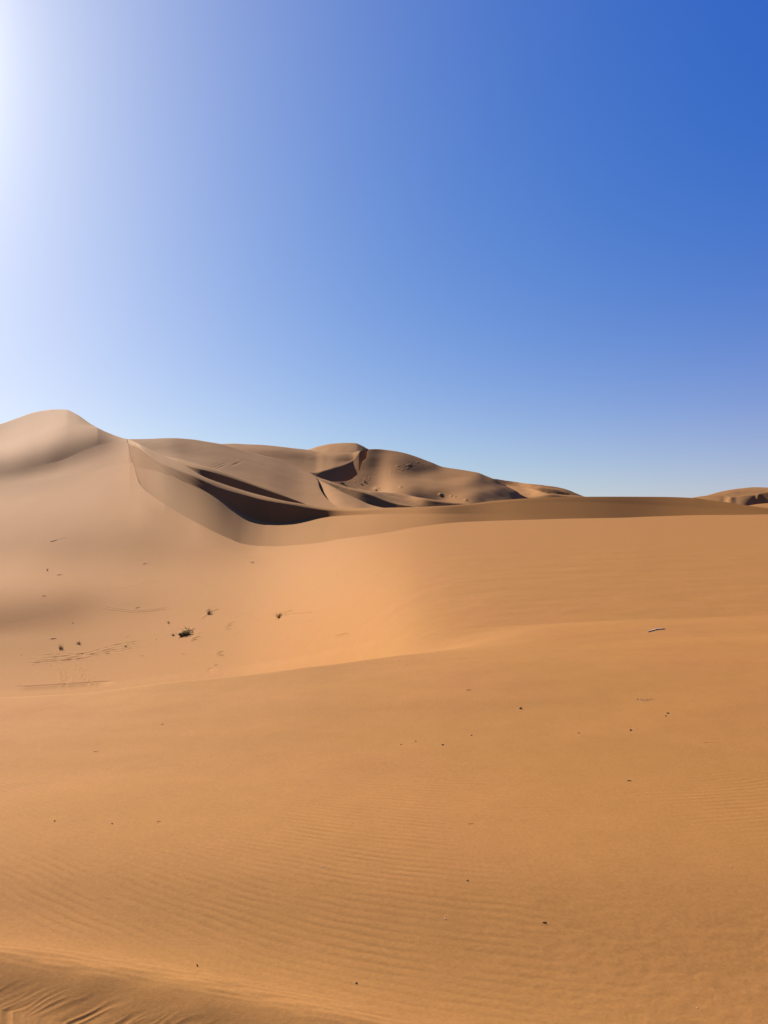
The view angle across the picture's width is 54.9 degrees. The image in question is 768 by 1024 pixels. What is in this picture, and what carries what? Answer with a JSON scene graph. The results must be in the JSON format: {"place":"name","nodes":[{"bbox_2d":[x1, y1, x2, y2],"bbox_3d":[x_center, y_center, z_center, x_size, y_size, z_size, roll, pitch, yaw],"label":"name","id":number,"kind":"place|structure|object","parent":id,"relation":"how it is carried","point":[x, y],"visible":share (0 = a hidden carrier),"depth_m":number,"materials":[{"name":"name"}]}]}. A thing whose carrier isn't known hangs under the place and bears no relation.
{"place":"outdoors","nodes":[
{"label":"outdoors","id":0,"kind":"place"},
{"bbox_2d":[129,438,337,507],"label":"broad dune","id":1,"kind":"structure","parent":0,"point":[289,481],"depth_m":246.03,"materials":[{"name":"beige sand"}]},
{"bbox_2d":[165,456,306,504],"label":"shaded ridge","id":2,"kind":"structure","parent":0,"point":[228,479],"depth_m":124.03,"materials":[{"name":"brown sand"}]},
{"bbox_2d":[223,444,367,481],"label":"dune","id":3,"kind":"structure","parent":0,"point":[335,467],"depth_m":374.12,"materials":[{"name":"beige sand"}]},
{"bbox_2d":[309,443,366,453],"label":"summit","id":4,"kind":"structure","parent":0,"point":[345,448],"depth_m":534.10,"materials":[{"name":"beige sand"}]},
{"bbox_2d":[317,478,381,507],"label":"sand apron","id":5,"kind":"object","parent":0,"point":[336,497],"visible":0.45,"depth_m":214.78,"materials":[{"name":"beige sand"}]},
{"bbox_2d":[315,476,415,507],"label":"slip face dune","id":6,"kind":"structure","parent":0,"point":[370,498],"depth_m":244.76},
{"bbox_2d":[0,409,767,1023],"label":"sand","id":7,"kind":"structure","parent":0,"point":[346,771],"depth_m":4.74,"materials":[{"name":"orange sand"}]},
{"bbox_2d":[176,627,192,635],"bbox_3d":[-12.281,7.365,45.541,1.118,0.641,0.629,0,1,0],"label":"desert shrub","id":8,"kind":"object","parent":7,"relation":"on","point":[184,632],"visible":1,"depth_m":45.48,"materials":[{"name":"brown plant"}]},
{"bbox_2d":[0,0,767,497],"label":"sky","id":9,"kind":"structure","parent":0,"point":[521,241],"materials":[{"name":"blue"}]},
{"bbox_2d":[357,488,466,506],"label":"ridge","id":10,"kind":"structure","parent":0,"point":[408,500],"depth_m":271.08,"materials":[{"name":"beige sand"}]},
{"bbox_2d":[333,449,524,503],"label":"dune","id":11,"kind":"structure","parent":0,"point":[388,471],"depth_m":350.15,"materials":[{"name":"brown sand"}]},
{"bbox_2d":[124,438,767,545],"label":"bowl dune","id":12,"kind":"structure","parent":0,"point":[239,515],"depth_m":98.25,"materials":[{"name":"beige sand"}]},
{"bbox_2d":[506,485,548,496],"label":"pale dune","id":13,"kind":"structure","parent":0,"point":[526,492],"depth_m":471.76,"materials":[{"name":"beige sand"}]},
{"bbox_2d":[495,479,581,495],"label":"brown dune","id":14,"kind":"structure","parent":0,"point":[551,489],"depth_m":499.11,"materials":[{"name":"brown sand"}]},
{"bbox_2d":[525,494,583,497],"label":"foothill","id":15,"kind":"structure","parent":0,"point":[549,495],"depth_m":414.79,"materials":[{"name":"beige sand"}]},
{"bbox_2d":[693,492,767,505],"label":"dune","id":16,"kind":"structure","parent":0,"point":[760,498],"depth_m":510.05,"materials":[{"name":"beige sand"}]},
{"bbox_2d":[706,487,767,496],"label":"dune","id":17,"kind":"structure","parent":0,"point":[744,491],"depth_m":728.39,"materials":[{"name":"beige sand"}]},
{"bbox_2d":[750,503,767,507],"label":"sunlit strip","id":18,"kind":"object","parent":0,"point":[765,505],"visible":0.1,"depth_m":422.87,"materials":[{"name":"beige sand"}]}
]}

